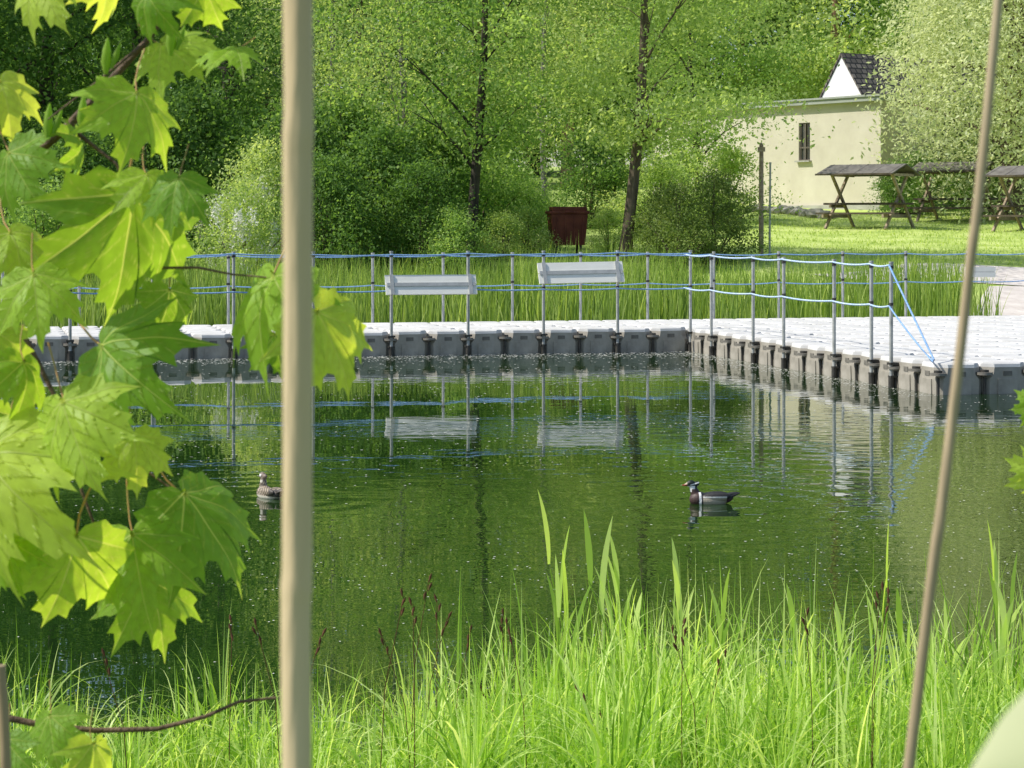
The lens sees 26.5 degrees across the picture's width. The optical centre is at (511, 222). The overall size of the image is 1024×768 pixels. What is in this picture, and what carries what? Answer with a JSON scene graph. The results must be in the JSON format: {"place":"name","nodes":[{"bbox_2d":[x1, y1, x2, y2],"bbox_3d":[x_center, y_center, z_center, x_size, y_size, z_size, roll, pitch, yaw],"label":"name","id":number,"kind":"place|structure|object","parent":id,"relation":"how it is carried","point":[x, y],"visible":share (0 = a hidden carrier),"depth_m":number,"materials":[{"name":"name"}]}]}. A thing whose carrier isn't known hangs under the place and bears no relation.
{"place":"outdoors","nodes":[
{"label":"outdoors","id":0,"kind":"place"},
{"bbox_2d":[102,573,889,767],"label":"sedge seed heads","id":1,"kind":"object","parent":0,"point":[506,622],"visible":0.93,"depth_m":6.45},
{"bbox_2d":[0,351,1023,767],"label":"water","id":2,"kind":"structure","parent":0,"point":[442,501],"depth_m":13.46,"materials":[{"name":"liquid"}]},
{"bbox_2d":[257,472,281,498],"bbox_3d":[-1.558,1.717,14.078,0.118,0.186,0.335,0,0,-35],"label":"duck","id":3,"kind":"object","parent":2,"relation":"on","point":[264,491],"visible":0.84,"depth_m":14.05},
{"bbox_2d":[0,232,1010,328],"bbox_3d":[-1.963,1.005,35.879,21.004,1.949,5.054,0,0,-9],"label":"reed bed","id":4,"kind":"object","parent":2,"relation":"in","point":[935,299],"visible":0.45,"depth_m":35.95,"materials":[{"name":"plant"}]},
{"bbox_2d":[1,250,1023,394],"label":"floating dock","id":5,"kind":"object","parent":2,"relation":"on","point":[914,353],"visible":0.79,"depth_m":29.08,"materials":[{"name":"plastic"}]},
{"bbox_2d":[7,351,1022,701],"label":"pollen specks","id":6,"kind":"object","parent":2,"relation":"on","point":[573,423],"visible":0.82,"depth_m":23.45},
{"bbox_2d":[547,554,574,716],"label":"reed plant","id":7,"kind":"object","parent":2,"relation":"on","point":[556,604],"visible":0.63,"depth_m":7.20,"materials":[{"name":"plant"}]},
{"bbox_2d":[608,535,636,675],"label":"reed plant","id":8,"kind":"object","parent":2,"relation":"on","point":[615,577],"visible":0.53,"depth_m":7.50,"materials":[{"name":"plant"}]},
{"bbox_2d":[682,480,739,504],"bbox_3d":[1.263,1.721,13.801,0.374,0.180,0.124,0,0,-4],"label":"duck","id":9,"kind":"object","parent":2,"relation":"on","point":[697,496],"visible":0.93,"depth_m":13.76},
{"bbox_2d":[0,167,1023,320],"bbox_3d":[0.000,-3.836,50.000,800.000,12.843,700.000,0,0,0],"label":"ground","id":10,"kind":"structure","parent":0,"point":[860,224],"depth_m":53.87,"materials":[{"name":"green plant"}]},
{"bbox_2d":[0,664,10,767],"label":"dry cane","id":11,"kind":"object","parent":10,"relation":"on","point":[5,753],"visible":1,"depth_m":1.40,"materials":[{"name":"plant"}]},
{"bbox_2d":[0,0,66,121],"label":"broadleaf tree","id":12,"kind":"object","parent":10,"relation":"on","point":[13,40],"visible":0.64,"depth_m":51.31,"materials":[{"name":"green plant"}]},
{"bbox_2d":[0,89,90,225],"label":"shrub","id":13,"kind":"object","parent":10,"relation":"on","point":[25,127],"visible":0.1,"depth_m":45.76,"materials":[{"name":"green plant"}]},
{"bbox_2d":[0,173,91,282],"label":"shrub","id":14,"kind":"object","parent":10,"relation":"on","point":[22,218],"visible":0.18,"depth_m":42.23,"materials":[{"name":"green plant"}]},
{"bbox_2d":[0,0,120,198],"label":"broadleaf tree","id":15,"kind":"object","parent":10,"relation":"on","point":[54,28],"visible":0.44,"depth_m":52.84,"materials":[{"name":"green plant"}]},
{"bbox_2d":[0,0,129,133],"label":"woodland tree","id":16,"kind":"object","parent":10,"relation":"on","point":[59,97],"visible":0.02,"depth_m":89.51,"materials":[{"name":"green plant"}]},
{"bbox_2d":[4,117,148,236],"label":"shrub","id":17,"kind":"object","parent":10,"relation":"on","point":[89,162],"visible":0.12,"depth_m":44.13,"materials":[{"name":"green plant"}]},
{"bbox_2d":[4,3,219,171],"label":"woodland tree","id":18,"kind":"object","parent":10,"relation":"on","point":[100,74],"depth_m":95.74,"materials":[{"name":"green plant"}]},
{"bbox_2d":[0,0,235,215],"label":"broadleaf tree","id":19,"kind":"object","parent":10,"relation":"on","point":[45,85],"visible":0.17,"depth_m":56.27,"materials":[{"name":"green plant"}]},
{"bbox_2d":[7,0,318,168],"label":"broadleaf tree","id":20,"kind":"object","parent":10,"relation":"on","point":[88,51],"visible":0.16,"depth_m":59.12,"materials":[{"name":"green plant"}]},
{"bbox_2d":[89,75,251,246],"bbox_3d":[-8.055,-0.852,46.889,4.575,4.672,6.132,0,0,17],"label":"shrub","id":21,"kind":"object","parent":10,"relation":"on","point":[192,164],"visible":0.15,"depth_m":46.80,"materials":[{"name":"green plant"}]},
{"bbox_2d":[0,0,371,767],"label":"maple sapling","id":22,"kind":"object","parent":10,"relation":"on","point":[120,234],"visible":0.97,"depth_m":2.11,"materials":[{"name":"green plant"}]},
{"bbox_2d":[113,73,264,252],"bbox_3d":[-6.863,-1.041,48.929,6.424,4.894,4.793,0,0,-21],"label":"shrub","id":23,"kind":"object","parent":10,"relation":"on","point":[207,136],"visible":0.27,"depth_m":48.55,"materials":[{"name":"green plant"}]},
{"bbox_2d":[154,157,236,271],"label":"shrub","id":24,"kind":"object","parent":10,"relation":"on","point":[193,230],"visible":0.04,"depth_m":43.32,"materials":[{"name":"green plant"}]},
{"bbox_2d":[78,0,348,149],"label":"woodland tree","id":25,"kind":"object","parent":10,"relation":"on","point":[242,100],"visible":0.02,"depth_m":93.06,"materials":[{"name":"green plant"}]},
{"bbox_2d":[72,0,372,192],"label":"broadleaf tree","id":26,"kind":"object","parent":10,"relation":"on","point":[229,80],"visible":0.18,"depth_m":67.31,"materials":[{"name":"green plant"}]},
{"bbox_2d":[93,0,388,134],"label":"woodland tree","id":27,"kind":"object","parent":10,"relation":"on","point":[274,109],"visible":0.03,"depth_m":94.02,"materials":[{"name":"green plant"}]},
{"bbox_2d":[183,159,319,285],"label":"flowering shrub","id":28,"kind":"object","parent":10,"relation":"on","point":[242,224],"visible":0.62,"depth_m":40.93,"materials":[{"name":"green plant"}]},
{"bbox_2d":[185,103,354,249],"bbox_3d":[-5.469,-0.617,49.221,4.979,4.345,5.274,0,0,-23],"label":"shrub","id":29,"kind":"object","parent":10,"relation":"on","point":[232,150],"visible":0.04,"depth_m":48.52,"materials":[{"name":"green plant"}]},
{"bbox_2d":[192,119,361,264],"bbox_3d":[-4.962,-0.371,44.701,3.926,3.524,3.561,0,0,28],"label":"flowering shrub","id":30,"kind":"object","parent":10,"relation":"on","point":[262,156],"visible":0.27,"depth_m":44.34,"materials":[{"name":"green plant"}]},
{"bbox_2d":[280,0,313,767],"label":"pole","id":31,"kind":"object","parent":10,"relation":"on","point":[296,586],"visible":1,"depth_m":0.78,"materials":[{"name":"wood"}]},
{"bbox_2d":[189,85,408,259],"bbox_3d":[-4.802,-0.732,45.947,4.357,4.449,5.840,0,0,34],"label":"shrub","id":32,"kind":"object","parent":10,"relation":"on","point":[318,137],"visible":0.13,"depth_m":45.77,"materials":[{"name":"green plant"}]},
{"bbox_2d":[261,140,397,274],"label":"shrub","id":33,"kind":"object","parent":10,"relation":"on","point":[342,186],"visible":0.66,"depth_m":43.07,"materials":[{"name":"green plant"}]},
{"bbox_2d":[200,0,471,135],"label":"birch tree","id":34,"kind":"object","parent":10,"relation":"on","point":[330,62],"visible":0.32,"depth_m":53.82,"materials":[{"name":"green plant"}]},
{"bbox_2d":[228,76,478,254],"bbox_3d":[-3.874,-0.909,48.171,6.132,4.672,4.575,0,0,16],"label":"shrub","id":35,"kind":"object","parent":10,"relation":"on","point":[343,118],"visible":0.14,"depth_m":47.66,"materials":[{"name":"green plant"}]},
{"bbox_2d":[213,0,501,128],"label":"woodland tree","id":36,"kind":"object","parent":10,"relation":"on","point":[381,66],"visible":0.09,"depth_m":90.76,"materials":[{"name":"green plant"}]},
{"bbox_2d":[239,0,509,130],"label":"woodland tree","id":37,"kind":"object","parent":10,"relation":"on","point":[365,14],"visible":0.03,"depth_m":111.89,"materials":[{"name":"green plant"}]},
{"bbox_2d":[314,108,470,267],"bbox_3d":[-2.547,-0.504,45.528,3.704,3.782,4.964,0,0,40],"label":"shrub","id":38,"kind":"object","parent":10,"relation":"on","point":[380,155],"visible":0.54,"depth_m":45.00,"materials":[{"name":"green plant"}]},
{"bbox_2d":[268,0,558,250],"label":"birch tree","id":39,"kind":"object","parent":10,"relation":"on","point":[391,80],"visible":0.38,"depth_m":48.84,"materials":[{"name":"green plant"}]},
{"bbox_2d":[345,148,490,270],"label":"shrub","id":40,"kind":"object","parent":10,"relation":"on","point":[421,191],"visible":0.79,"depth_m":43.84,"materials":[{"name":"green plant"}]},
{"bbox_2d":[260,0,632,258],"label":"alder tree","id":41,"kind":"object","parent":10,"relation":"on","point":[479,135],"visible":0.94,"depth_m":46.14,"materials":[{"name":"green plant"}]},
{"bbox_2d":[398,196,510,274],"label":"shrub","id":42,"kind":"object","parent":10,"relation":"on","point":[455,219],"visible":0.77,"depth_m":43.36,"materials":[{"name":"green plant"}]},
{"bbox_2d":[365,101,547,252],"bbox_3d":[-1.492,-0.689,47.935,5.256,4.004,3.922,0,0,-19],"label":"shrub","id":43,"kind":"object","parent":10,"relation":"on","point":[444,151],"visible":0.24,"depth_m":47.62,"materials":[{"name":"green plant"}]},
{"bbox_2d":[371,89,547,223],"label":"shrub","id":44,"kind":"object","parent":10,"relation":"on","point":[450,144],"visible":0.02,"depth_m":53.85,"materials":[{"name":"green plant"}]},
{"bbox_2d":[344,0,618,184],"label":"woodland tree","id":45,"kind":"object","parent":10,"relation":"on","point":[479,32],"visible":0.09,"depth_m":94.35,"materials":[{"name":"green plant"}]},
{"bbox_2d":[426,153,545,247],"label":"shrub","id":46,"kind":"object","parent":10,"relation":"on","point":[501,181],"visible":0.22,"depth_m":49.81,"materials":[{"name":"green plant"}]},
{"bbox_2d":[463,208,533,259],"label":"shrub","id":47,"kind":"object","parent":10,"relation":"on","point":[505,224],"visible":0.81,"depth_m":45.88,"materials":[{"name":"green plant"}]},
{"bbox_2d":[454,122,562,220],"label":"shrub","id":48,"kind":"object","parent":10,"relation":"on","point":[506,159],"visible":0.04,"depth_m":57.80,"materials":[{"name":"green plant"}]},
{"bbox_2d":[0,539,1023,767],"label":"sedge grass","id":49,"kind":"structure","parent":10,"relation":"on","point":[738,731],"depth_m":6.82,"materials":[{"name":"plant"}]},
{"bbox_2d":[455,148,574,243],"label":"shrub","id":50,"kind":"object","parent":10,"relation":"on","point":[518,172],"visible":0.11,"depth_m":52.92,"materials":[{"name":"green plant"}]},
{"bbox_2d":[373,0,658,174],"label":"woodland tree","id":51,"kind":"object","parent":10,"relation":"on","point":[547,160],"depth_m":112.45,"materials":[{"name":"green plant"}]},
{"bbox_2d":[480,169,571,250],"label":"shrub","id":52,"kind":"object","parent":10,"relation":"on","point":[542,203],"visible":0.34,"depth_m":49.81,"materials":[{"name":"green plant"}]},
{"bbox_2d":[495,203,571,258],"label":"shrub","id":53,"kind":"object","parent":10,"relation":"on","point":[531,215],"visible":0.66,"depth_m":46.90,"materials":[{"name":"green plant"}]},
{"bbox_2d":[432,0,676,186],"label":"woodland tree","id":54,"kind":"object","parent":10,"relation":"on","point":[592,20],"visible":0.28,"depth_m":90.33,"materials":[{"name":"green plant"}]},
{"bbox_2d":[410,0,704,210],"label":"tree","id":55,"kind":"object","parent":10,"relation":"on","point":[543,67],"visible":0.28,"depth_m":65.91,"materials":[{"name":"green plant"}]},
{"bbox_2d":[535,491,593,685],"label":"reed plant","id":56,"kind":"object","parent":10,"relation":"on","point":[563,567],"visible":0.63,"depth_m":7.40,"materials":[{"name":"plant"}]},
{"bbox_2d":[545,207,589,257],"bbox_3d":[1.200,0.223,47.187,0.861,1.127,0.719,0,0,-9],"label":"waste container","id":57,"kind":"object","parent":10,"relation":"on","point":[569,224],"visible":0.91,"depth_m":46.91,"materials":[{"name":"red paint"}]},
{"bbox_2d":[536,119,646,228],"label":"shrub","id":58,"kind":"object","parent":10,"relation":"on","point":[578,160],"visible":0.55,"depth_m":59.67,"materials":[{"name":"green plant"}]},
{"bbox_2d":[584,511,635,706],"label":"reed plant","id":59,"kind":"object","parent":10,"relation":"on","point":[603,573],"visible":0.69,"depth_m":7.30,"materials":[{"name":"plant"}]},
{"bbox_2d":[570,156,651,229],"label":"shrub","id":60,"kind":"object","parent":10,"relation":"on","point":[615,191],"visible":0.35,"depth_m":59.77,"materials":[{"name":"green plant"}]},
{"bbox_2d":[585,205,638,253],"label":"shrub","id":61,"kind":"object","parent":10,"relation":"on","point":[609,217],"visible":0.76,"depth_m":47.92,"materials":[{"name":"green plant"}]},
{"bbox_2d":[517,3,719,168],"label":"woodland tree","id":62,"kind":"object","parent":10,"relation":"on","point":[613,109],"visible":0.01,"depth_m":121.25,"materials":[{"name":"green plant"}]},
{"bbox_2d":[608,593,643,705],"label":"reed plant","id":63,"kind":"object","parent":10,"relation":"on","point":[638,607],"visible":0.27,"depth_m":7.20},
{"bbox_2d":[387,0,866,261],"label":"lime tree","id":64,"kind":"object","parent":10,"relation":"on","point":[640,134],"visible":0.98,"depth_m":45.32,"materials":[{"name":"green plant"}]},
{"bbox_2d":[589,151,712,234],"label":"shrub","id":65,"kind":"object","parent":10,"relation":"on","point":[663,169],"visible":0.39,"depth_m":55.73,"materials":[{"name":"green plant"}]},
{"bbox_2d":[609,180,699,262],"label":"shrub","id":66,"kind":"object","parent":10,"relation":"on","point":[639,226],"visible":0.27,"depth_m":45.54,"materials":[{"name":"green plant"}]},
{"bbox_2d":[527,0,784,181],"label":"woodland tree","id":67,"kind":"object","parent":10,"relation":"on","point":[674,90],"visible":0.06,"depth_m":95.32,"materials":[{"name":"green plant"}]},
{"bbox_2d":[620,171,728,272],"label":"shrub","id":68,"kind":"object","parent":10,"relation":"on","point":[677,228],"visible":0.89,"depth_m":43.87,"materials":[{"name":"green plant"}]},
{"bbox_2d":[666,604,705,711],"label":"reed plant","id":69,"kind":"object","parent":10,"relation":"on","point":[686,647],"visible":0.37,"depth_m":7.00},
{"bbox_2d":[672,539,703,673],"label":"reed plant","id":70,"kind":"object","parent":10,"relation":"on","point":[676,582],"visible":0.45,"depth_m":7.60,"materials":[{"name":"plant"}]},
{"bbox_2d":[638,139,758,228],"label":"shrub","id":71,"kind":"object","parent":10,"relation":"on","point":[692,161],"visible":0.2,"depth_m":59.78,"materials":[{"name":"green plant"}]},
{"bbox_2d":[562,0,851,202],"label":"alder tree","id":72,"kind":"object","parent":10,"relation":"on","point":[736,73],"visible":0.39,"depth_m":61.67,"materials":[{"name":"green plant"}]},
{"bbox_2d":[655,159,779,264],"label":"shrub","id":73,"kind":"object","parent":10,"relation":"on","point":[727,207],"visible":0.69,"depth_m":44.83,"materials":[{"name":"green plant"}]},
{"bbox_2d":[707,569,731,709],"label":"reed plant","id":74,"kind":"object","parent":10,"relation":"on","point":[722,636],"visible":0.56,"depth_m":7.40,"materials":[{"name":"plant"}]},
{"bbox_2d":[605,0,866,153],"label":"woodland tree","id":75,"kind":"object","parent":10,"relation":"on","point":[826,32],"visible":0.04,"depth_m":117.03,"materials":[{"name":"green plant"}]},
{"bbox_2d":[683,137,817,220],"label":"shrub","id":76,"kind":"object","parent":10,"relation":"on","point":[732,164],"visible":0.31,"depth_m":63.79,"materials":[{"name":"green plant"}]},
{"bbox_2d":[649,0,861,102],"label":"woodland tree","id":77,"kind":"object","parent":10,"relation":"on","point":[736,80],"visible":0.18,"depth_m":96.53,"materials":[{"name":"green plant"}]},
{"bbox_2d":[623,0,890,99],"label":"woodland tree","id":78,"kind":"object","parent":10,"relation":"on","point":[787,21],"visible":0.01,"depth_m":120.21,"materials":[{"name":"green plant"}]},
{"bbox_2d":[758,142,764,255],"bbox_3d":[5.378,-0.354,46.995,0.160,2.750,0.120,0,0,0],"label":"wooden post","id":79,"kind":"object","parent":10,"relation":"on","point":[761,149],"visible":0.74,"depth_m":46.96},
{"bbox_2d":[768,162,771,253],"bbox_3d":[5.638,-0.151,47.600,0.075,2.330,0.057,0,0,0],"label":"metal pole","id":80,"kind":"object","parent":10,"relation":"on","point":[769,241],"visible":0.76,"depth_m":47.58,"materials":[{"name":"metal"}]},
{"bbox_2d":[786,583,820,701],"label":"reed plant","id":81,"kind":"object","parent":10,"relation":"on","point":[791,609],"visible":0.6,"depth_m":7.60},
{"bbox_2d":[646,94,998,209],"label":"flat roofed building","id":82,"kind":"structure","parent":10,"relation":"on","point":[800,168],"depth_m":72.24,"materials":[{"name":"beige paint"}]},
{"bbox_2d":[794,123,811,161],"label":"window","id":83,"kind":"structure","parent":82,"relation":"in","point":[804,131],"depth_m":72.95,"materials":[{"name":"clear glass"}]},
{"bbox_2d":[706,0,976,99],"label":"woodland tree","id":84,"kind":"object","parent":10,"relation":"on","point":[834,37],"visible":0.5,"depth_m":91.26,"materials":[{"name":"green plant"}]},
{"bbox_2d":[834,600,867,735],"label":"reed plant","id":85,"kind":"object","parent":10,"relation":"on","point":[839,633],"visible":0.59,"depth_m":7.10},
{"bbox_2d":[746,0,965,84],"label":"woodland tree","id":86,"kind":"object","parent":10,"relation":"on","point":[851,6],"visible":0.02,"depth_m":117.48,"materials":[{"name":"green plant"}]},
{"bbox_2d":[815,163,920,229],"bbox_3d":[9.818,-0.703,60.000,2.350,1.821,1.988,0,0,34],"label":"picnic shelter","id":87,"kind":"object","parent":10,"relation":"on","point":[866,170],"visible":0.98,"depth_m":59.71,"materials":[{"name":"wood"}]},
{"bbox_2d":[857,522,890,689],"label":"reed plant","id":88,"kind":"object","parent":10,"relation":"on","point":[875,625],"visible":0.65,"depth_m":7.50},
{"bbox_2d":[755,0,1008,64],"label":"woodland tree","id":89,"kind":"object","parent":10,"relation":"on","point":[869,21],"visible":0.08,"depth_m":94.66,"materials":[{"name":"green plant"}]},
{"bbox_2d":[864,154,936,217],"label":"shrub","id":90,"kind":"object","parent":10,"relation":"on","point":[889,190],"visible":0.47,"depth_m":65.70,"materials":[{"name":"green plant"}]},
{"bbox_2d":[895,588,909,713],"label":"reed plant","id":91,"kind":"object","parent":10,"relation":"on","point":[899,617],"visible":0.62,"depth_m":7.30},
{"bbox_2d":[819,53,1004,97],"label":"gabled house","id":92,"kind":"structure","parent":10,"relation":"on","point":[848,76],"depth_m":80.14,"materials":[{"name":"tile"}]},
{"bbox_2d":[869,144,955,215],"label":"shrub","id":93,"kind":"object","parent":10,"relation":"on","point":[928,178],"visible":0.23,"depth_m":67.84,"materials":[{"name":"green plant"}]},
{"bbox_2d":[838,0,1023,223],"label":"willow tree","id":94,"kind":"object","parent":10,"relation":"on","point":[1009,93],"visible":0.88,"depth_m":64.31,"materials":[{"name":"green plant"}]},
{"bbox_2d":[930,598,965,718],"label":"reed plant","id":95,"kind":"object","parent":10,"relation":"on","point":[944,630],"visible":0.37,"depth_m":7.40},
{"bbox_2d":[903,0,1002,767],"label":"dry cane","id":96,"kind":"object","parent":10,"relation":"on","point":[934,557],"visible":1,"depth_m":1.05,"materials":[{"name":"plant"}]},
{"bbox_2d":[907,161,998,221],"bbox_3d":[13.041,-0.879,64.000,2.350,1.821,1.988,0,0,30],"label":"picnic shelter","id":97,"kind":"object","parent":10,"relation":"on","point":[955,168],"visible":0.77,"depth_m":63.75,"materials":[{"name":"wood"}]},
{"bbox_2d":[928,89,999,209],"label":"shrub","id":98,"kind":"object","parent":10,"relation":"on","point":[949,190],"visible":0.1,"depth_m":71.40,"materials":[{"name":"green plant"}]},
{"bbox_2d":[933,136,999,217],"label":"shrub","id":99,"kind":"object","parent":10,"relation":"on","point":[995,179],"visible":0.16,"depth_m":66.70,"materials":[{"name":"green plant"}]},
{"bbox_2d":[971,693,1023,767],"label":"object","id":100,"kind":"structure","parent":10,"relation":"on","point":[1003,747],"depth_m":0.50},
{"bbox_2d":[983,165,1023,231],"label":"picnic shelter","id":101,"kind":"object","parent":10,"relation":"on","point":[1015,173],"visible":0.93,"depth_m":58.65,"materials":[{"name":"wood"}]},
{"bbox_2d":[991,554,1016,703],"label":"reed plant","id":102,"kind":"object","parent":10,"relation":"on","point":[1006,618],"visible":0.66,"depth_m":7.30,"materials":[{"name":"plant"}]},
{"bbox_2d":[987,520,1023,692],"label":"reed plant","id":103,"kind":"object","parent":10,"relation":"on","point":[995,572],"visible":0.56,"depth_m":7.59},
{"bbox_2d":[1003,389,1023,492],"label":"maple sapling","id":104,"kind":"object","parent":10,"relation":"on","point":[1016,462],"visible":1,"depth_m":2.60,"materials":[{"name":"green plant"}]},
{"bbox_2d":[66,0,1002,166],"label":"sky","id":105,"kind":"structure","parent":0,"point":[900,0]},
{"bbox_2d":[612,211,1023,264],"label":"lawn grass","id":106,"kind":"structure","parent":0,"point":[895,241],"depth_m":53.31,"materials":[{"name":"plant"}]},
{"bbox_2d":[820,263,1023,285],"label":"sand path","id":107,"kind":"structure","parent":0,"point":[1010,273],"depth_m":43.07,"materials":[{"name":"sand"}]},
{"bbox_2d":[973,286,1023,315],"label":"sand beach","id":108,"kind":"structure","parent":0,"point":[1014,303],"depth_m":39.44,"materials":[{"name":"sand"}]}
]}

